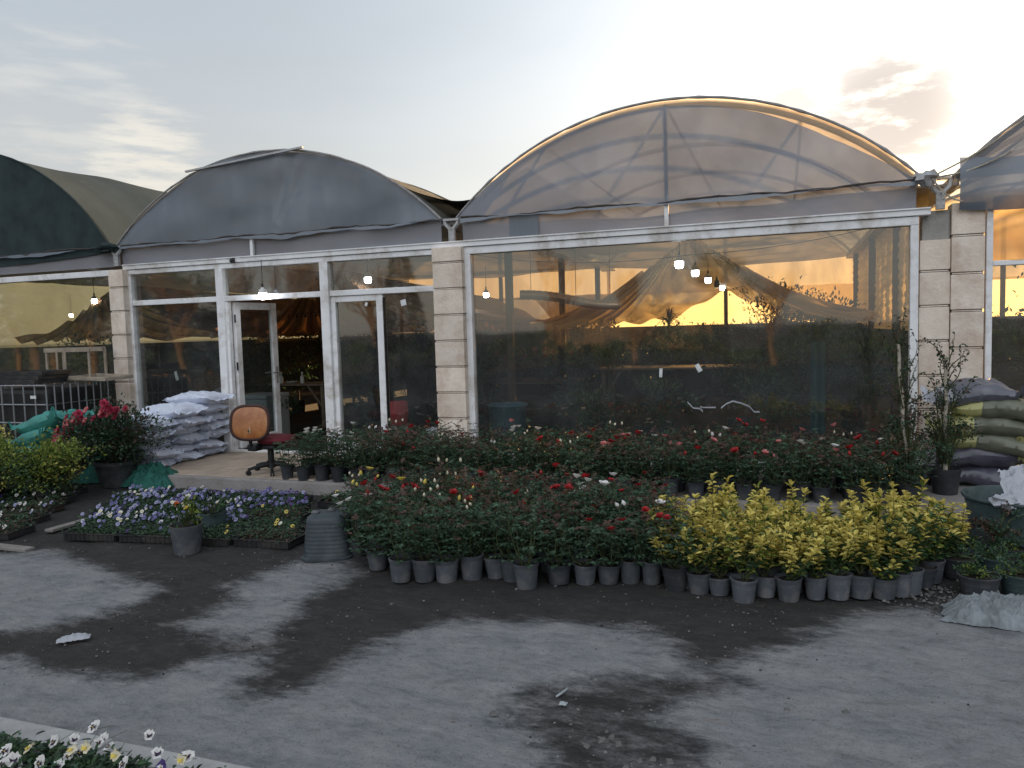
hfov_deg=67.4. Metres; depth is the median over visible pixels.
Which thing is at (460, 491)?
potted rose
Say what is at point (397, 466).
potted rose
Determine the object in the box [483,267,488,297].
pendant lamp
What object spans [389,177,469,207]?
shade net
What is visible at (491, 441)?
potted rose
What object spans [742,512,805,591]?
potted shrub
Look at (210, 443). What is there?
sack
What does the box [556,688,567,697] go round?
white stick
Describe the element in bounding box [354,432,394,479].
potted rose
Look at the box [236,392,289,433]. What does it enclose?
pale chest
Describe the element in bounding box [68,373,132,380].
wooden tray
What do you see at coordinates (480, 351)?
indoor plant
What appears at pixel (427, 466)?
potted rose
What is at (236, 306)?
door
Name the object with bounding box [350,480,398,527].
potted rose
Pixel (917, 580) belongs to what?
potted shrub
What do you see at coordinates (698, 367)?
paper tag
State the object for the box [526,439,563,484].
potted rose
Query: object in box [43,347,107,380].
wooden crate
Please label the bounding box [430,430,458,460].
potted rose
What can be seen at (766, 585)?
potted shrub
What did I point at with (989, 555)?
plant
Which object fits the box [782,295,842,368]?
indoor plant
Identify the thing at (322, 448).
potted rose
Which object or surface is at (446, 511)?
potted rose
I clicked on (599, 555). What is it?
potted rose
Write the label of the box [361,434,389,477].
potted rose
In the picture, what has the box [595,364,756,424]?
bench table
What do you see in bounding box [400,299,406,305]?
paper tag
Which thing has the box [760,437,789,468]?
potted rose
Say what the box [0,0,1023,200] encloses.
sky
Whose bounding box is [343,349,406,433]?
indoor plant
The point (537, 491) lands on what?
potted rose
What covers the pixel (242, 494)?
flower tray
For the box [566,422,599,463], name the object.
potted rose
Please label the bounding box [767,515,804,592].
potted shrub
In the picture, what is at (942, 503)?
potted shrub
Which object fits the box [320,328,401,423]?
indoor plant
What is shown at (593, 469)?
potted rose
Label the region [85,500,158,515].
flower tray
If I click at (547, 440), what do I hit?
potted rose
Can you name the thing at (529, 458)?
potted rose
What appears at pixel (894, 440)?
potted rose
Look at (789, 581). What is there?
potted shrub
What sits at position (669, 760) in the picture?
stone
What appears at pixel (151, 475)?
crumpled net
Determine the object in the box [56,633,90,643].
litter wrapper
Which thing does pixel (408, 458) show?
potted rose
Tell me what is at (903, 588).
potted shrub
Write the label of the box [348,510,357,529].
flower tray
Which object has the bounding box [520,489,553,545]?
potted rose
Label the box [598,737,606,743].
stone
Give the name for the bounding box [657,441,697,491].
potted rose
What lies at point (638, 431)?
potted rose
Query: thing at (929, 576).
potted shrub
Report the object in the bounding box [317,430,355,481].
potted rose
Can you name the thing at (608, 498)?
potted rose
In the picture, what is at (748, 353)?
indoor plant
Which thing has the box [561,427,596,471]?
potted rose
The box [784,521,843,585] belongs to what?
potted shrub
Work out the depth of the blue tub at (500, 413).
9.69 m
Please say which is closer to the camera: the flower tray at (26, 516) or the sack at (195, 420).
the flower tray at (26, 516)
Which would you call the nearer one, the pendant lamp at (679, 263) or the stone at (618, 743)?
the stone at (618, 743)
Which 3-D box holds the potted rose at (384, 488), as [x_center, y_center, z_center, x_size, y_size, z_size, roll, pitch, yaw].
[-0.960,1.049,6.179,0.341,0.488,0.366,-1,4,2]
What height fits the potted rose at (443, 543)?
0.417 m
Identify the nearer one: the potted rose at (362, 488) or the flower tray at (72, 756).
the flower tray at (72, 756)
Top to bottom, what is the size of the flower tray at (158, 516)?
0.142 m
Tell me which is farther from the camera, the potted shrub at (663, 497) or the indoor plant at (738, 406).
the indoor plant at (738, 406)
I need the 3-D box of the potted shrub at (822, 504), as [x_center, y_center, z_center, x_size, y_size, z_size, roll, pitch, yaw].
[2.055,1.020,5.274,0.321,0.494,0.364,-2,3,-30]
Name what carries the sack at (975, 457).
on the sack at (975, 475)
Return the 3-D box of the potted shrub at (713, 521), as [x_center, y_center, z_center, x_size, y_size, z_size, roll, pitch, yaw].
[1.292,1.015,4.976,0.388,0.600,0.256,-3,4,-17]
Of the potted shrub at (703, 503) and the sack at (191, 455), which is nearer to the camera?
the potted shrub at (703, 503)
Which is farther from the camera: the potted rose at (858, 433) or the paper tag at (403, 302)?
the paper tag at (403, 302)
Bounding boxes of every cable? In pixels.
[476,255,685,262]
[690,229,864,254]
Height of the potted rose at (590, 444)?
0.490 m
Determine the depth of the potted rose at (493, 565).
5.24 m
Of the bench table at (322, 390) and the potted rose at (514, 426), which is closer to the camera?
the potted rose at (514, 426)
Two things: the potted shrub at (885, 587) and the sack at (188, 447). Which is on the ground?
the potted shrub at (885, 587)
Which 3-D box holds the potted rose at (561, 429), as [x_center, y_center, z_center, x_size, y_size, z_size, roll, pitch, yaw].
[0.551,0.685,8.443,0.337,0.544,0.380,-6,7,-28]
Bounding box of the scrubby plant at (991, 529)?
[967,500,1023,550]
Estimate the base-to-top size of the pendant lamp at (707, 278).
0.588 m
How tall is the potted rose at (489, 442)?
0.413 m
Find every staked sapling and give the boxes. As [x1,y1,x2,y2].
[860,307,954,501]
[905,332,982,495]
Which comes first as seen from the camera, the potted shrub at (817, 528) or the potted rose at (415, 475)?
the potted shrub at (817, 528)
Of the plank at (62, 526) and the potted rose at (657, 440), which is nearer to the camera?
the plank at (62, 526)
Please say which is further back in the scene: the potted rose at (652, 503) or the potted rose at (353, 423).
the potted rose at (353, 423)
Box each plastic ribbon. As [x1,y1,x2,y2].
[687,401,715,411]
[721,400,758,412]
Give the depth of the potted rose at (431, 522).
5.74 m
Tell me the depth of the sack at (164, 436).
9.33 m
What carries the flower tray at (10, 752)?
on the ground
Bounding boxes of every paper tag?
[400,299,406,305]
[659,368,662,376]
[694,363,702,372]
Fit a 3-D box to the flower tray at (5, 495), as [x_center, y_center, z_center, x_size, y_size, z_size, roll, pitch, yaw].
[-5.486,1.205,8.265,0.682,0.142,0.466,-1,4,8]
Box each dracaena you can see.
[297,331,348,417]
[601,330,622,409]
[651,307,683,403]
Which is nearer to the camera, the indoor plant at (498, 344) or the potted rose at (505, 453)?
the potted rose at (505, 453)
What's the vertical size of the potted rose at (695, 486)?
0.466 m
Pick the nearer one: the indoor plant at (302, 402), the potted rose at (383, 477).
the potted rose at (383, 477)
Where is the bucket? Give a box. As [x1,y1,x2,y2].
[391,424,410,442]
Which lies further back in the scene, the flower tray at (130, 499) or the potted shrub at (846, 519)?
the flower tray at (130, 499)
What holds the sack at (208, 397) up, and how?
on the sack at (214, 408)
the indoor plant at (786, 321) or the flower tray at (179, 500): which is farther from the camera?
the indoor plant at (786, 321)
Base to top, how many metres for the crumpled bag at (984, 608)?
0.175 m
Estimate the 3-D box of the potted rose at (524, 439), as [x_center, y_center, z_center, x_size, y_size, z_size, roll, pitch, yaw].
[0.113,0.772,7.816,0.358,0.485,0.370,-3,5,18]
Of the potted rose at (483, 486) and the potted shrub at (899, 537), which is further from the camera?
the potted rose at (483, 486)
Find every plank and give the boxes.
[0,543,34,551]
[45,518,86,531]
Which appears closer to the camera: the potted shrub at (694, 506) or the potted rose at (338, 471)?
the potted shrub at (694, 506)
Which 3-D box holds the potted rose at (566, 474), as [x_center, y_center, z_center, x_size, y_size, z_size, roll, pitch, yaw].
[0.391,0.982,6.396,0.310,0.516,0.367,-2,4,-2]
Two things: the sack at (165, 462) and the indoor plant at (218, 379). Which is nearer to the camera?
the sack at (165, 462)
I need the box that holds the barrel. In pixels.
[390,401,408,425]
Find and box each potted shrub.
[646,495,689,522]
[646,507,712,552]
[648,518,709,588]
[652,495,680,543]
[658,505,707,560]
[668,496,721,517]
[674,497,720,540]
[674,515,720,594]
[685,494,744,589]
[687,501,734,556]
[690,493,707,511]
[691,491,736,522]
[693,523,742,595]
[704,472,737,516]
[708,516,744,566]
[715,475,769,522]
[718,500,778,603]
[719,517,762,590]
[720,492,758,520]
[729,487,770,559]
[731,507,785,566]
[739,501,792,528]
[742,510,784,597]
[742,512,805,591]
[755,495,795,528]
[758,500,812,560]
[761,480,802,515]
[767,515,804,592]
[770,521,823,602]
[776,487,830,529]
[776,507,818,533]
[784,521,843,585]
[788,496,842,526]
[788,517,838,592]
[793,499,832,529]
[794,535,841,600]
[802,513,875,600]
[807,507,836,541]
[811,505,862,552]
[813,516,859,568]
[814,501,839,522]
[824,487,886,527]
[827,513,884,594]
[834,498,887,599]
[837,505,881,564]
[839,491,872,515]
[841,492,904,539]
[853,492,915,578]
[859,476,928,518]
[859,541,912,599]
[866,494,939,547]
[869,522,924,563]
[871,508,910,523]
[878,503,946,595]
[879,495,940,588]
[880,496,935,514]
[882,528,929,597]
[886,495,935,529]
[902,513,956,583]
[904,511,961,562]
[920,498,959,522]
[922,510,963,553]
[937,502,971,557]
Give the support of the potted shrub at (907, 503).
on the ground
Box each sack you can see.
[5,444,76,458]
[6,427,87,448]
[7,406,94,433]
[117,414,180,430]
[126,446,184,459]
[130,438,175,451]
[132,402,207,418]
[132,428,177,441]
[140,454,183,466]
[162,391,235,404]
[167,432,208,443]
[168,443,199,451]
[169,424,203,436]
[170,413,211,426]
[171,450,204,462]
[176,402,228,414]
[192,438,228,449]
[193,446,226,456]
[196,419,228,430]
[196,428,229,438]
[198,412,229,422]
[916,446,1021,468]
[917,466,1008,485]
[920,378,1023,408]
[925,413,1023,437]
[950,434,1023,457]
[951,397,1023,421]
[1016,436,1023,441]
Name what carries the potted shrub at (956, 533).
on the ground
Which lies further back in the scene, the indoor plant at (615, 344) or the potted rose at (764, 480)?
the indoor plant at (615, 344)
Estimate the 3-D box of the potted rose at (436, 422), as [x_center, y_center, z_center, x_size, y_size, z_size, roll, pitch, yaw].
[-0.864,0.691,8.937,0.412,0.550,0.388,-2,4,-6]
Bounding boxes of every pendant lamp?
[91,282,96,303]
[259,262,266,299]
[364,260,370,282]
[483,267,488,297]
[675,241,683,268]
[691,250,698,276]
[705,271,710,282]
[714,277,719,287]
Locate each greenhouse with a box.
[0,154,408,407]
[108,146,615,454]
[431,95,959,470]
[860,115,1023,413]
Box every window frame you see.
[0,270,107,283]
[128,250,433,454]
[464,216,918,470]
[983,210,1023,379]
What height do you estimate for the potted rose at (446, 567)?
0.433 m
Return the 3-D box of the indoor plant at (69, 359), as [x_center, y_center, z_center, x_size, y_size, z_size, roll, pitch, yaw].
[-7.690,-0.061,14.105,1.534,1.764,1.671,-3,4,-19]
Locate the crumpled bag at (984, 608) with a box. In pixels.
[940,590,1023,632]
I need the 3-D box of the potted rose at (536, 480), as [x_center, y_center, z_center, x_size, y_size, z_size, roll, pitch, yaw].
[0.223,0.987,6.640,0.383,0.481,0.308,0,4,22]
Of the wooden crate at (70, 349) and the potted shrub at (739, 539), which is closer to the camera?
the potted shrub at (739, 539)
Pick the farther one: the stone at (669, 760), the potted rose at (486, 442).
the potted rose at (486, 442)
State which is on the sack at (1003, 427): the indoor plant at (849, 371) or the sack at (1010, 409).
the sack at (1010, 409)
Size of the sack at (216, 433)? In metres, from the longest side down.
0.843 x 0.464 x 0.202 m
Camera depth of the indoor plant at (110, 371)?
13.12 m
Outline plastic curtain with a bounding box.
[810,341,825,448]
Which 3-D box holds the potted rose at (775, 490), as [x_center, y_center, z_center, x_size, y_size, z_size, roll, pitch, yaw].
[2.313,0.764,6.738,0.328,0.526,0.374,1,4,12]
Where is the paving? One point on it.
(232, 464)
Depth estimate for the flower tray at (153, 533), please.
6.47 m
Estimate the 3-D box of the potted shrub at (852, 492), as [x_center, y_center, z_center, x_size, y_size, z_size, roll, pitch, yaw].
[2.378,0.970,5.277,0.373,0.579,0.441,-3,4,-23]
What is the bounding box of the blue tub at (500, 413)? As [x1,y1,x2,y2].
[487,402,527,448]
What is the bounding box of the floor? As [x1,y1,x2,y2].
[104,371,1023,461]
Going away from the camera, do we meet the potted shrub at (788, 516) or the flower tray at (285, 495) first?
the potted shrub at (788, 516)
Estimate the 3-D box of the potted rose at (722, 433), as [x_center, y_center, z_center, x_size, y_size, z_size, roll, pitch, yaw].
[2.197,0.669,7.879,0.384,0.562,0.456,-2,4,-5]
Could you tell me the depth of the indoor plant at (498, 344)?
16.48 m
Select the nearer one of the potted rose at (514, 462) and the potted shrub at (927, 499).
the potted shrub at (927, 499)
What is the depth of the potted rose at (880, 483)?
6.42 m
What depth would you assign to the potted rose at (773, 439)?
7.21 m
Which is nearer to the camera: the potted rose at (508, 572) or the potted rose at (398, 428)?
the potted rose at (508, 572)
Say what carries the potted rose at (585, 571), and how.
on the ground
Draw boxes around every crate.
[0,369,70,375]
[0,373,68,379]
[0,378,66,383]
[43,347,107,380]
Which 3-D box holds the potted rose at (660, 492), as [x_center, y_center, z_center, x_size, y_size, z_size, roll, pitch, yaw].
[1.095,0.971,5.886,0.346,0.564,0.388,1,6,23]
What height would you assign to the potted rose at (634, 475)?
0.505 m
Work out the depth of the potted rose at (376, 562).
5.51 m
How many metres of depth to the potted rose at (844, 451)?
7.25 m
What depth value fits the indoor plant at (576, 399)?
10.16 m
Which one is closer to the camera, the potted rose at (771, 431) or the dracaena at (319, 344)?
the potted rose at (771, 431)
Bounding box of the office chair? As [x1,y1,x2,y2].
[229,404,296,475]
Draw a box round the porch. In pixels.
[168,452,973,527]
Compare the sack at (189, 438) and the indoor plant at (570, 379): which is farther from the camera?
the indoor plant at (570, 379)
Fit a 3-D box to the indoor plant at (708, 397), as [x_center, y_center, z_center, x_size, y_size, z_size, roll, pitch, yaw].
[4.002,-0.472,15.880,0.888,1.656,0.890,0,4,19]
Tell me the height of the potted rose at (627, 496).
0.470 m
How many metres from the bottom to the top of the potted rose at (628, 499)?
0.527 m
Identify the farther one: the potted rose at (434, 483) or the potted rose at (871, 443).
the potted rose at (871, 443)
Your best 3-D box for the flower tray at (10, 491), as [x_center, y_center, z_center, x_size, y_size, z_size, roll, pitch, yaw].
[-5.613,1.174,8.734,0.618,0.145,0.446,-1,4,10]
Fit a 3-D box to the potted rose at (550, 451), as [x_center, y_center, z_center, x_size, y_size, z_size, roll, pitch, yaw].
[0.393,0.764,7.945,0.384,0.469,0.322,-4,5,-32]
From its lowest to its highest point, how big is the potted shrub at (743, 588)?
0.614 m
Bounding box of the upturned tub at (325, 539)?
[302,507,352,561]
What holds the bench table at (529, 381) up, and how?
on the floor
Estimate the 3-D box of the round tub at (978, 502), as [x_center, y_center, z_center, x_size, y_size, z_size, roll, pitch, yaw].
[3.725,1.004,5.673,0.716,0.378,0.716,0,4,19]
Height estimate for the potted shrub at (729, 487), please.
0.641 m
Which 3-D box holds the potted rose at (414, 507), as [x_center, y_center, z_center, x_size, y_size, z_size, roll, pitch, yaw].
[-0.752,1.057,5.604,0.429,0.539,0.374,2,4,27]
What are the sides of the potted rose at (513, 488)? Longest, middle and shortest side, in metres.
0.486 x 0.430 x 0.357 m
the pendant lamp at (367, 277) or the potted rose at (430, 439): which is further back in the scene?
the pendant lamp at (367, 277)
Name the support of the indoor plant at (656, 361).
on the floor
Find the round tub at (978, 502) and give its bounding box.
[961,485,1023,546]
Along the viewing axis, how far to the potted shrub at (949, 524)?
5.14 m
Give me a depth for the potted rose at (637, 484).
6.07 m
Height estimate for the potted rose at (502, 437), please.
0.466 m
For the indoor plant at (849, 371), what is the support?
on the floor
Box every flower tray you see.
[0,488,29,500]
[0,497,19,507]
[0,497,65,512]
[0,507,53,523]
[0,517,36,539]
[0,720,155,767]
[0,730,44,767]
[5,482,34,492]
[12,489,79,503]
[31,481,88,494]
[61,518,139,541]
[75,507,148,526]
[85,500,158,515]
[100,491,165,506]
[110,484,172,499]
[117,520,171,543]
[119,729,227,767]
[130,511,193,525]
[139,500,202,515]
[149,492,214,506]
[154,485,210,499]
[193,512,254,527]
[194,503,265,518]
[197,495,259,508]
[201,523,250,546]
[207,488,262,500]
[229,521,305,549]
[237,515,305,530]
[245,496,311,510]
[246,504,311,520]
[251,487,320,502]
[316,490,356,507]
[329,500,354,510]
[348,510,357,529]
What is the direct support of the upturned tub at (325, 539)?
on the ground
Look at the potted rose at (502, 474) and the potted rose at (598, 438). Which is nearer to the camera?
the potted rose at (502, 474)
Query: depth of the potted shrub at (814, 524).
4.99 m
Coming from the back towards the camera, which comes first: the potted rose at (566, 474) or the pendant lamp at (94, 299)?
the pendant lamp at (94, 299)
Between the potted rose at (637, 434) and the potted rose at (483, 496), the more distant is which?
the potted rose at (637, 434)
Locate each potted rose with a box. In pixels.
[272,432,301,479]
[286,433,321,480]
[290,421,327,475]
[301,426,343,480]
[307,432,345,465]
[308,426,343,474]
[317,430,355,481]
[321,428,357,475]
[328,431,358,460]
[330,493,382,556]
[337,437,370,481]
[340,431,372,467]
[340,472,371,517]
[342,474,383,528]
[342,512,400,570]
[343,467,382,527]
[345,422,381,463]
[347,423,374,464]
[349,462,393,503]
[349,480,395,547]
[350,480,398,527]
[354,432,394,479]
[354,484,405,544]
[360,424,392,473]
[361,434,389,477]
[364,505,401,562]
[369,475,397,522]
[372,425,393,452]
[373,483,411,527]
[374,427,410,482]
[374,495,419,554]
[375,470,417,516]
[375,499,428,582]
[376,427,412,465]
[377,482,422,538]
[378,493,433,569]
[382,423,410,461]
[385,418,411,459]
[386,469,419,494]
[387,466,424,508]
[389,431,427,476]
[389,458,439,519]
[390,477,435,543]
[395,424,429,465]
[395,488,454,582]
[396,441,428,481]
[400,425,429,456]
[407,484,444,538]
[408,489,449,549]
[409,428,446,485]
[409,435,443,478]
[409,516,478,583]
[410,508,458,554]
[412,458,456,518]
[414,477,458,544]
[415,472,451,521]
[417,429,446,464]
[419,425,449,473]
[422,420,453,456]
[428,489,478,554]
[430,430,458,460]
[430,455,464,504]
[432,438,473,483]
[434,419,464,455]
[434,433,462,475]
[434,491,470,550]
[435,467,479,520]
[437,432,465,465]
[438,495,495,580]
[439,468,471,505]
[445,497,481,569]
[446,430,481,473]
[446,436,483,481]
[450,469,488,509]
[450,470,485,516]
[451,485,486,530]
[452,429,482,460]
[452,477,508,547]
[457,435,491,484]
[457,466,507,543]
[461,509,518,578]
[467,439,498,480]
[467,463,506,496]
[468,422,498,457]
[469,474,500,507]
[472,440,506,469]
[473,435,502,462]
[473,506,511,570]
[474,466,518,507]
[477,446,505,485]
[477,470,527,544]
[479,492,540,582]
[484,419,519,462]
[485,436,526,479]
[489,432,512,479]
[490,467,533,503]
[490,486,529,553]
[491,475,538,506]
[492,427,514,456]
[492,442,535,485]
[492,497,552,589]
[501,480,540,529]
[502,501,542,557]
[503,437,539,483]
[503,488,551,558]
[504,425,546,471]
[504,462,550,523]
[507,428,536,454]
[508,432,551,489]
[509,430,530,462]
[509,473,557,535]
[518,418,556,470]
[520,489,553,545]
[521,491,579,572]
[522,469,552,495]
[523,509,579,584]
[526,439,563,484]
[530,430,554,462]
[530,483,579,545]
[533,434,567,470]
[533,462,567,505]
[534,436,567,490]
[535,430,575,468]
[538,487,570,513]
[541,472,574,532]
[542,481,606,571]
[544,499,594,558]
[545,425,573,457]
[547,482,597,515]
[552,508,613,585]
[553,443,579,482]
[554,438,594,489]
[554,473,600,526]
[555,459,593,500]
[557,476,611,542]
[559,436,585,472]
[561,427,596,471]
[562,464,602,508]
[565,504,602,540]
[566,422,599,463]
[566,428,598,471]
[572,443,607,488]
[572,473,627,554]
[575,495,635,560]
[580,423,616,461]
[580,510,626,573]
[581,431,618,475]
[582,442,616,490]
[583,518,633,584]
[584,472,630,522]
[584,484,625,527]
[589,472,611,518]
[593,427,625,470]
[595,433,630,488]
[597,475,637,508]
[600,433,648,494]
[602,511,662,584]
[603,479,645,524]
[604,420,632,460]
[606,473,649,545]
[606,499,668,574]
[608,477,643,525]
[609,483,657,540]
[612,432,632,474]
[613,512,651,550]
[617,430,651,470]
[618,436,654,488]
[619,430,652,473]
[622,505,672,585]
[624,468,664,524]
[626,440,663,490]
[628,430,660,465]
[631,438,666,489]
[632,496,680,544]
[633,473,677,512]
[634,483,677,507]
[634,493,686,575]
[635,501,709,591]
[638,436,673,484]
[640,483,670,499]
[644,426,686,476]
[645,494,685,523]
[649,434,688,496]
[655,431,688,475]
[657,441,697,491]
[665,427,699,459]
[667,424,702,479]
[671,446,712,498]
[675,433,720,492]
[679,436,715,472]
[683,425,726,473]
[686,429,725,479]
[699,437,736,496]
[701,426,747,478]
[706,429,749,492]
[707,421,743,452]
[707,430,752,471]
[719,433,774,480]
[725,447,766,499]
[727,433,766,481]
[729,432,767,482]
[730,418,768,451]
[752,426,792,483]
[752,444,786,486]
[757,439,791,501]
[758,427,788,468]
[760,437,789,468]
[777,437,823,502]
[779,432,814,474]
[779,446,817,488]
[780,432,824,482]
[781,427,819,474]
[793,438,847,484]
[799,448,845,502]
[805,433,838,468]
[806,422,844,483]
[806,446,842,476]
[817,431,871,492]
[825,438,859,470]
[828,443,878,497]
[831,444,880,504]
[832,430,856,466]
[844,427,882,478]
[846,435,890,485]
[852,434,893,491]
[855,440,906,495]
[859,451,905,505]
[873,425,924,467]
[878,444,925,480]
[879,434,898,487]
[885,435,937,507]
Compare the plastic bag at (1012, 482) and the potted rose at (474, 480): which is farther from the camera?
the potted rose at (474, 480)
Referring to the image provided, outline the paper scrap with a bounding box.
[559,701,567,705]
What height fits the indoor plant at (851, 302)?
2.208 m
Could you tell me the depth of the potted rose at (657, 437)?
7.79 m
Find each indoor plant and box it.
[37,328,113,388]
[47,334,114,399]
[63,334,168,405]
[191,347,264,403]
[244,330,342,412]
[258,384,302,416]
[318,323,377,416]
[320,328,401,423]
[341,322,413,407]
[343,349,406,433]
[388,322,436,413]
[421,324,504,381]
[426,331,517,413]
[476,348,506,431]
[528,331,628,427]
[547,379,627,444]
[550,319,618,417]
[550,346,583,376]
[575,318,632,429]
[604,372,706,446]
[606,327,699,417]
[634,318,699,392]
[635,317,720,407]
[690,322,727,401]
[692,319,770,400]
[700,340,791,436]
[723,319,790,412]
[726,364,814,448]
[729,276,812,410]
[751,332,846,443]
[753,316,809,396]
[757,307,833,404]
[770,289,853,415]
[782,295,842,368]
[786,286,865,409]
[816,321,890,439]
[824,305,877,425]
[826,334,907,448]
[991,265,1023,390]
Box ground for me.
[0,453,1023,767]
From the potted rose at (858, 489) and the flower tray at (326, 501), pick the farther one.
the flower tray at (326, 501)
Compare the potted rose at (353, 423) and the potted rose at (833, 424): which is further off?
the potted rose at (353, 423)
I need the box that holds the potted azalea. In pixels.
[44,392,177,487]
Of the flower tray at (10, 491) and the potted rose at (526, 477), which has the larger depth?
the flower tray at (10, 491)
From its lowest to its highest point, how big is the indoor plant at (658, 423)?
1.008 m
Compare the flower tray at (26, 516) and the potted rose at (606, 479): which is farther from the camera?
the flower tray at (26, 516)
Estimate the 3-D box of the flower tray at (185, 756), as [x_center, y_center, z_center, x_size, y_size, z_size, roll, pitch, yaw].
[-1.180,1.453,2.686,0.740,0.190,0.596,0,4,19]
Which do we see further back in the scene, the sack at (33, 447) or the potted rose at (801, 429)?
the sack at (33, 447)
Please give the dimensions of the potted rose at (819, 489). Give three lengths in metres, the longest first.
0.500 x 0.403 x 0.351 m
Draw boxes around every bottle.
[279,372,282,382]
[300,372,304,382]
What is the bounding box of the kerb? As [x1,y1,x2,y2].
[0,717,250,767]
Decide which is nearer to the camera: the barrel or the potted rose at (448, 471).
the potted rose at (448, 471)
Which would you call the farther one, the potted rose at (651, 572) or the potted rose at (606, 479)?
the potted rose at (606, 479)
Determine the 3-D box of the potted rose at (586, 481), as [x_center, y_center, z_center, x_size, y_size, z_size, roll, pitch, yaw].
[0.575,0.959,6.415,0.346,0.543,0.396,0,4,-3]
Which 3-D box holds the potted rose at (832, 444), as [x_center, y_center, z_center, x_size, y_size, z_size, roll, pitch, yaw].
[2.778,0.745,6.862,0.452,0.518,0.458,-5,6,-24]
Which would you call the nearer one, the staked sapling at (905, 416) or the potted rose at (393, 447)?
the staked sapling at (905, 416)
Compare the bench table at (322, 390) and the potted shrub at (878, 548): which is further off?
the bench table at (322, 390)
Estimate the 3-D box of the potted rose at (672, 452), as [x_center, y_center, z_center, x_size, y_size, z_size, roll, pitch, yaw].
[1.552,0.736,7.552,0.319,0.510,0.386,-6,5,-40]
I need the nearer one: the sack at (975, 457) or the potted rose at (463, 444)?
the sack at (975, 457)
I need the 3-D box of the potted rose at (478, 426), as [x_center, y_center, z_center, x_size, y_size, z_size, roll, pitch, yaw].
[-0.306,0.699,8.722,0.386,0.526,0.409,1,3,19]
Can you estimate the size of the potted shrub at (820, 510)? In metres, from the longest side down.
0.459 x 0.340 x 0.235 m
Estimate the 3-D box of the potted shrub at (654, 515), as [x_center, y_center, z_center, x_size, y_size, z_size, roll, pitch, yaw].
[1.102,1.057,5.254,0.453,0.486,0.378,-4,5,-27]
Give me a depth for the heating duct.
10.55 m
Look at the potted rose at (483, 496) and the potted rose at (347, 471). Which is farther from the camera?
the potted rose at (347, 471)
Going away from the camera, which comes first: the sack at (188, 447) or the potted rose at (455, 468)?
the potted rose at (455, 468)
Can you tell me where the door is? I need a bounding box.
[231,302,281,447]
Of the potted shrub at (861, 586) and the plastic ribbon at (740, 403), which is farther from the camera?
the plastic ribbon at (740, 403)
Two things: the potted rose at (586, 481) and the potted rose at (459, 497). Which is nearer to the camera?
the potted rose at (459, 497)
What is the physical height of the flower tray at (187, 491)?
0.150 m
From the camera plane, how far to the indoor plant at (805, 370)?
9.88 m
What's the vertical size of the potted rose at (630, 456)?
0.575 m
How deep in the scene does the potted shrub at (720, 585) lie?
4.79 m
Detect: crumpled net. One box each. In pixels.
[69,453,105,483]
[121,460,177,490]
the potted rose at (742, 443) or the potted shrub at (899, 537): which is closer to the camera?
the potted shrub at (899, 537)
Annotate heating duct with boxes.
[520,255,619,309]
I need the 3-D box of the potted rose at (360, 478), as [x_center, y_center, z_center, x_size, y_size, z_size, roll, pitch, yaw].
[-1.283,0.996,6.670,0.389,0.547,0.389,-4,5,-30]
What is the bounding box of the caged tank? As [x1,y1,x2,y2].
[0,381,108,467]
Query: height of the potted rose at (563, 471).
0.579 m
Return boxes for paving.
[167,452,354,480]
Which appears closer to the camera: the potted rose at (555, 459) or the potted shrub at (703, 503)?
the potted shrub at (703, 503)
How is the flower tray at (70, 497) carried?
on the ground
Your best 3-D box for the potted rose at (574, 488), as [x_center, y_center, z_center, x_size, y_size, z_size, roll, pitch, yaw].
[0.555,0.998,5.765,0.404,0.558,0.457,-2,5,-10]
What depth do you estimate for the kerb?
3.15 m
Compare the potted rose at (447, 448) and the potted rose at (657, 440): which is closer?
the potted rose at (657, 440)
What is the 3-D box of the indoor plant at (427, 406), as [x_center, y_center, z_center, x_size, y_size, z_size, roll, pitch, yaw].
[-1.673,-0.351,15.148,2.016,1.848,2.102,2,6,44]
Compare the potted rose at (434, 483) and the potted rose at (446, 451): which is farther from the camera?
the potted rose at (446, 451)
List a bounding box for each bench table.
[253,381,343,426]
[480,377,590,417]
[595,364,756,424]
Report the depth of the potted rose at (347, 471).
8.49 m
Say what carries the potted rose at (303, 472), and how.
on the paving
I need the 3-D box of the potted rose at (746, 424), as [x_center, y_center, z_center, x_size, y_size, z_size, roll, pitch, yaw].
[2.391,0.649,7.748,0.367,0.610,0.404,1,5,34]
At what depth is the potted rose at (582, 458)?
7.31 m
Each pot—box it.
[162,494,204,555]
[195,490,229,530]
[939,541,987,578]
[953,559,1003,594]
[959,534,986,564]
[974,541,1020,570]
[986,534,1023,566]
[991,555,1023,594]
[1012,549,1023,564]
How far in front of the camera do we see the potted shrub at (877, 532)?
4.71 m
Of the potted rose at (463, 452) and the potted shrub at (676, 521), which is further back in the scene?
the potted rose at (463, 452)
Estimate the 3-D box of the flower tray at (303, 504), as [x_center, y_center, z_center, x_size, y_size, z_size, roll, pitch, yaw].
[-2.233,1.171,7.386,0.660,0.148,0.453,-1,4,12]
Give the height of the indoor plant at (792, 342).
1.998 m
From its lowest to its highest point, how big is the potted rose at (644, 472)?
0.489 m
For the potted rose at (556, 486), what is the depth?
5.79 m
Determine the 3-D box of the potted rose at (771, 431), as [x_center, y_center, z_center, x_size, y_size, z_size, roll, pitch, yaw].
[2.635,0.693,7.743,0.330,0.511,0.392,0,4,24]
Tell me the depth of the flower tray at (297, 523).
6.68 m
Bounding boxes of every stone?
[489,710,497,715]
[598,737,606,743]
[615,741,621,746]
[666,758,673,763]
[841,708,849,713]
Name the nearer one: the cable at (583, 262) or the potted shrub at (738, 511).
the potted shrub at (738, 511)
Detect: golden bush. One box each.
[0,424,24,479]
[0,425,109,499]
[0,429,29,494]
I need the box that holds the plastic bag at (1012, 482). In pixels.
[988,464,1023,510]

